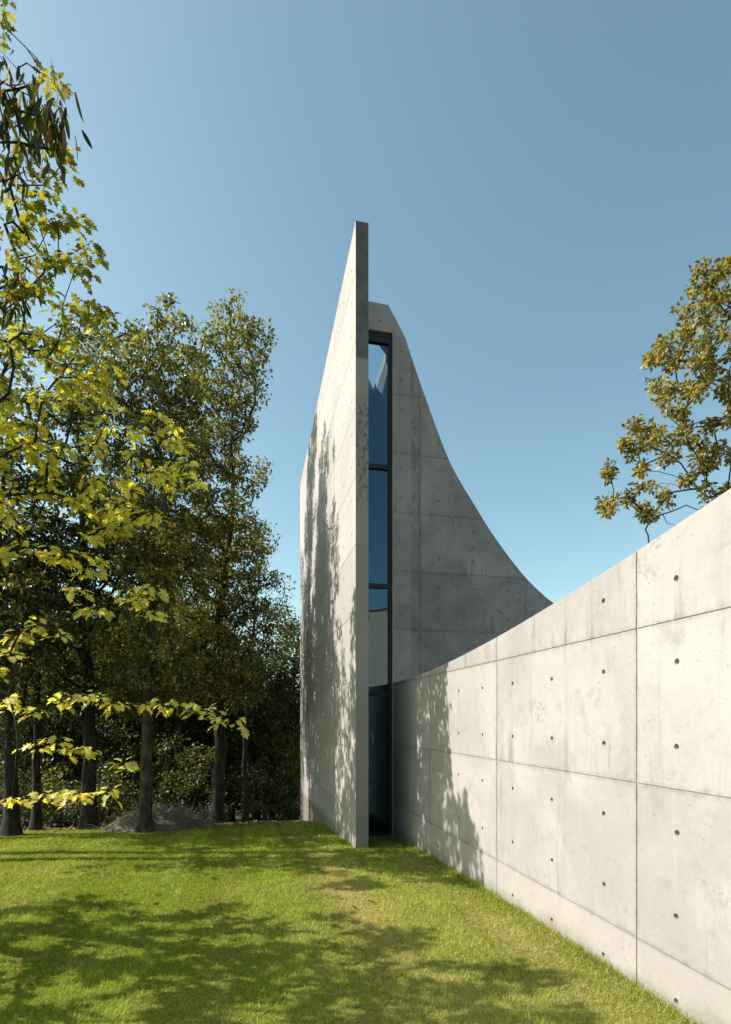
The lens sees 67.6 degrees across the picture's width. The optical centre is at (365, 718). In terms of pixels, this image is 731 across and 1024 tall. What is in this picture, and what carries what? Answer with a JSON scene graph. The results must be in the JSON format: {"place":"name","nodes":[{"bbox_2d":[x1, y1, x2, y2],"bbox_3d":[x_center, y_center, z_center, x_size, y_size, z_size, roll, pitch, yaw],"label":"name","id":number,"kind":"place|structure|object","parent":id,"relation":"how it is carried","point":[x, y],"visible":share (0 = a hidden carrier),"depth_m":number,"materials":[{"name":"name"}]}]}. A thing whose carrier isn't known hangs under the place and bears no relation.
{"place":"outdoors","nodes":[
{"label":"outdoors","id":0,"kind":"place"},
{"bbox_2d":[20,799,299,830],"bbox_3d":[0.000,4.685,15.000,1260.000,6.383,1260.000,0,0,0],"label":"ground","id":1,"kind":"structure","parent":0,"point":[237,818],"depth_m":33.09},
{"bbox_2d":[0,761,42,823],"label":"bush","id":2,"kind":"object","parent":1,"relation":"on","point":[19,779],"visible":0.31,"depth_m":12.00,"materials":[{"name":"green plant"}]},
{"bbox_2d":[0,611,64,826],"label":"shade tree","id":3,"kind":"object","parent":1,"relation":"on","point":[18,753],"depth_m":17.81,"materials":[{"name":"green plant"}]},
{"bbox_2d":[0,625,80,827],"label":"shade tree","id":4,"kind":"object","parent":1,"relation":"on","point":[2,743],"visible":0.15,"depth_m":14.82,"materials":[{"name":"green plant"}]},
{"bbox_2d":[0,594,80,826],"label":"shade tree","id":5,"kind":"object","parent":1,"relation":"on","point":[48,732],"depth_m":17.73,"materials":[{"name":"green plant"}]},
{"bbox_2d":[0,416,91,836],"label":"shade tree","id":6,"kind":"object","parent":1,"relation":"on","point":[11,824],"visible":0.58,"depth_m":9.34,"materials":[{"name":"green plant"}]},
{"bbox_2d":[0,458,99,831],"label":"young tree","id":7,"kind":"object","parent":1,"relation":"on","point":[35,822],"visible":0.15,"depth_m":10.36,"materials":[{"name":"green plant"}]},
{"bbox_2d":[0,757,109,829],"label":"bush","id":8,"kind":"object","parent":1,"relation":"on","point":[67,814],"visible":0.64,"depth_m":12.34,"materials":[{"name":"green plant"}]},
{"bbox_2d":[0,574,110,827],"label":"shade tree","id":9,"kind":"object","parent":1,"relation":"on","point":[63,692],"visible":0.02,"depth_m":18.40,"materials":[{"name":"green plant"}]},
{"bbox_2d":[0,621,121,826],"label":"shade tree","id":10,"kind":"object","parent":1,"relation":"on","point":[57,754],"visible":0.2,"depth_m":14.90,"materials":[{"name":"green plant"}]},
{"bbox_2d":[0,344,175,829],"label":"shade tree","id":11,"kind":"object","parent":1,"relation":"on","point":[86,664],"visible":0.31,"depth_m":10.43,"materials":[{"name":"green plant"}]},
{"bbox_2d":[44,594,164,823],"bbox_3d":[-7.444,-0.255,15.732,3.531,7.058,3.402,0,0,38],"label":"shade tree","id":12,"kind":"object","parent":1,"relation":"on","point":[81,744],"visible":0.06,"depth_m":15.07,"materials":[{"name":"green plant"}]},
{"bbox_2d":[67,664,152,814],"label":"shade tree","id":13,"kind":"object","parent":1,"relation":"on","point":[104,755],"depth_m":17.47,"materials":[{"name":"green plant"}]},
{"bbox_2d":[54,452,170,823],"bbox_3d":[-6.939,-2.131,15.135,3.090,10.350,3.299,0,0,-40],"label":"shade tree","id":14,"kind":"object","parent":1,"relation":"on","point":[137,580],"visible":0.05,"depth_m":14.85,"materials":[{"name":"green plant"}]},
{"bbox_2d":[72,760,154,826],"bbox_3d":[-5.854,1.849,12.594,1.815,1.810,1.559,0,0,0],"label":"bush","id":15,"kind":"object","parent":1,"relation":"on","point":[110,807],"visible":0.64,"depth_m":12.51,"materials":[{"name":"green plant"}]},
{"bbox_2d":[64,602,175,814],"bbox_3d":[-6.682,-0.107,15.380,3.673,6.530,3.155,0,0,40],"label":"shade tree","id":16,"kind":"object","parent":1,"relation":"on","point":[111,726],"visible":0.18,"depth_m":14.54,"materials":[{"name":"green plant"}]},
{"bbox_2d":[97,719,179,811],"bbox_3d":[-6.112,1.450,14.463,2.378,2.966,2.213,0,0,0],"label":"bush","id":17,"kind":"object","parent":1,"relation":"on","point":[129,747],"visible":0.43,"depth_m":14.31,"materials":[{"name":"green plant"}]},
{"bbox_2d":[102,663,208,808],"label":"shade tree","id":18,"kind":"object","parent":1,"relation":"on","point":[171,765],"visible":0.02,"depth_m":16.84,"materials":[{"name":"green plant"}]},
{"bbox_2d":[87,795,229,832],"bbox_3d":[-3.820,1.862,10.159,2.890,0.995,1.682,0,0,0],"label":"earth mound","id":19,"kind":"object","parent":1,"relation":"on","point":[173,818],"visible":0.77,"depth_m":10.00,"materials":[{"name":"grey soil"}]},
{"bbox_2d":[126,734,198,812],"bbox_3d":[-5.067,1.655,13.919,1.797,2.524,1.637,0,0,-10],"label":"bush","id":20,"kind":"object","parent":1,"relation":"on","point":[167,793],"visible":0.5,"depth_m":13.74,"materials":[{"name":"green plant"}]},
{"bbox_2d":[114,588,215,799],"bbox_3d":[-6.665,-0.418,18.617,4.125,8.538,4.802,0,0,29],"label":"shade tree","id":21,"kind":"object","parent":1,"relation":"on","point":[206,644],"visible":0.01,"depth_m":18.05,"materials":[{"name":"green plant"}]},
{"bbox_2d":[96,456,239,807],"bbox_3d":[-5.568,-2.137,15.230,4.033,10.315,3.477,0,0,0],"label":"shade tree","id":22,"kind":"object","parent":1,"relation":"on","point":[234,536],"visible":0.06,"depth_m":14.96,"materials":[{"name":"green plant"}]},
{"bbox_2d":[126,622,213,807],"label":"shade tree","id":23,"kind":"object","parent":1,"relation":"on","point":[186,744],"visible":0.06,"depth_m":15.64,"materials":[{"name":"green plant"}]},
{"bbox_2d":[144,614,246,813],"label":"shade tree","id":24,"kind":"object","parent":1,"relation":"on","point":[180,722],"visible":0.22,"depth_m":15.06,"materials":[{"name":"green plant"}]},
{"bbox_2d":[155,741,240,819],"bbox_3d":[-4.169,1.664,13.635,2.181,2.210,1.600,0,0,0],"label":"bush","id":25,"kind":"object","parent":1,"relation":"on","point":[195,774],"visible":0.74,"depth_m":13.55,"materials":[{"name":"green plant"}]},
{"bbox_2d":[181,647,242,818],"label":"shade tree","id":26,"kind":"object","parent":1,"relation":"on","point":[204,800],"depth_m":19.82,"materials":[{"name":"green plant"}]},
{"bbox_2d":[148,287,281,824],"bbox_3d":[-3.391,-3.633,11.866,3.076,12.173,3.726,0,0,0],"label":"oak tree","id":27,"kind":"object","parent":1,"relation":"on","point":[223,576],"visible":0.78,"depth_m":11.90,"materials":[{"name":"green plant"}]},
{"bbox_2d":[185,627,255,806],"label":"shade tree","id":28,"kind":"object","parent":1,"relation":"on","point":[212,679],"visible":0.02,"depth_m":17.98,"materials":[{"name":"green plant"}]},
{"bbox_2d":[187,718,271,822],"bbox_3d":[-3.906,1.265,15.520,2.370,3.695,1.804,0,0,23],"label":"bush","id":29,"kind":"object","parent":1,"relation":"on","point":[237,762],"visible":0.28,"depth_m":15.42,"materials":[{"name":"green plant"}]},
{"bbox_2d":[191,666,281,822],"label":"shade tree","id":30,"kind":"object","parent":1,"relation":"on","point":[233,733],"visible":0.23,"depth_m":15.37,"materials":[{"name":"green plant"}]},
{"bbox_2d":[196,510,300,823],"bbox_3d":[-2.961,-1.272,13.833,2.791,7.922,2.435,0,0,0],"label":"young tree","id":31,"kind":"object","parent":1,"relation":"on","point":[245,817],"visible":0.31,"depth_m":13.55,"materials":[{"name":"green plant"}]},
{"bbox_2d":[203,634,299,820],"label":"shade tree","id":32,"kind":"object","parent":1,"relation":"on","point":[269,740],"visible":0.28,"depth_m":15.54,"materials":[{"name":"green plant"}]},
{"bbox_2d":[224,756,288,823],"bbox_3d":[-2.976,1.964,14.485,1.939,1.963,1.694,0,0,-33],"label":"bush","id":33,"kind":"object","parent":1,"relation":"on","point":[256,790],"visible":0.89,"depth_m":14.52,"materials":[{"name":"green plant"}]},
{"bbox_2d":[224,649,290,816],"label":"shade tree","id":34,"kind":"object","parent":1,"relation":"on","point":[256,720],"visible":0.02,"depth_m":18.36,"materials":[{"name":"green plant"}]},
{"bbox_2d":[13,819,504,980],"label":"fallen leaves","id":35,"kind":"object","parent":1,"relation":"on","point":[236,824],"visible":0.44,"depth_m":9.57,"materials":[{"name":"green plant"}]},
{"bbox_2d":[238,671,299,821],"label":"young tree","id":36,"kind":"object","parent":1,"relation":"on","point":[284,761],"visible":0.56,"depth_m":15.50,"materials":[{"name":"green plant"}]},
{"bbox_2d":[241,605,299,820],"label":"shade tree","id":37,"kind":"object","parent":1,"relation":"on","point":[295,665],"visible":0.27,"depth_m":16.81,"materials":[{"name":"green plant"}]},
{"bbox_2d":[260,779,299,821],"bbox_3d":[-2.292,2.464,15.802,1.790,1.525,1.443,0,0,-44],"label":"bush","id":38,"kind":"object","parent":1,"relation":"on","point":[289,814],"visible":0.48,"depth_m":15.57,"materials":[{"name":"green plant"}]},
{"bbox_2d":[267,677,299,820],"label":"shade tree","id":39,"kind":"object","parent":1,"relation":"on","point":[288,765],"visible":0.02,"depth_m":18.58,"materials":[{"name":"green plant"}]},
{"bbox_2d":[300,221,553,847],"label":"chapel","id":40,"kind":"structure","parent":1,"relation":"on","point":[409,569],"depth_m":8.53,"materials":[{"name":"concrete"},{"name":"glass"}]},
{"bbox_2d":[368,331,391,835],"bbox_3d":[0.101,-2.052,8.360,0.604,7.705,0.075,0,0,-13],"label":"window","id":41,"kind":"structure","parent":40,"relation":"in","point":[374,338],"depth_m":8.38,"materials":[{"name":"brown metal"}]},
{"bbox_2d":[393,488,730,1023],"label":"concrete wall","id":42,"kind":"structure","parent":1,"relation":"on","point":[563,764],"depth_m":3.42,"materials":[{"name":"grey concrete"}]},
{"bbox_2d":[594,255,730,524],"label":"autumn tree","id":43,"kind":"object","parent":1,"relation":"on","point":[655,358],"visible":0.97,"depth_m":11.79,"materials":[{"name":"green plant"}]},
{"bbox_2d":[645,505,703,542],"bbox_3d":[3.499,-0.309,5.989,0.866,4.089,0.103,0,0,0],"label":"bare shrub","id":44,"kind":"object","parent":1,"relation":"on","point":[664,518],"visible":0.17,"depth_m":6.00,"materials":[{"name":"plant"}]},
{"bbox_2d":[0,821,701,1023],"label":"lawn","id":45,"kind":"structure","parent":0,"point":[521,992],"depth_m":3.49,"materials":[{"name":"green plant"}]},
{"bbox_2d":[0,45,91,329],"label":"chestnut tree","id":46,"kind":"object","parent":45,"relation":"on","point":[42,118],"visible":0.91,"depth_m":5.03,"materials":[{"name":"green plant"}]},
{"bbox_2d":[0,246,110,675],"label":"oak tree","id":47,"kind":"object","parent":45,"relation":"on","point":[15,585],"visible":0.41,"depth_m":9.14,"materials":[{"name":"green plant"}]},
{"bbox_2d":[0,0,249,810],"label":"maple tree","id":48,"kind":"object","parent":45,"relation":"on","point":[117,516],"visible":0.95,"depth_m":6.37,"materials":[{"name":"green plant"}]},
{"bbox_2d":[45,291,223,832],"bbox_3d":[-4.378,-2.886,9.969,3.441,9.966,3.374,0,0,0],"label":"oak tree","id":49,"kind":"object","parent":45,"relation":"on","point":[164,545],"visible":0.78,"depth_m":9.68,"materials":[{"name":"leaf"},{"name":"dark bark"}]},
{"bbox_2d":[0,0,730,692],"label":"sky","id":50,"kind":"structure","parent":0,"point":[537,185],"materials":[{"name":"blue"}]}
]}

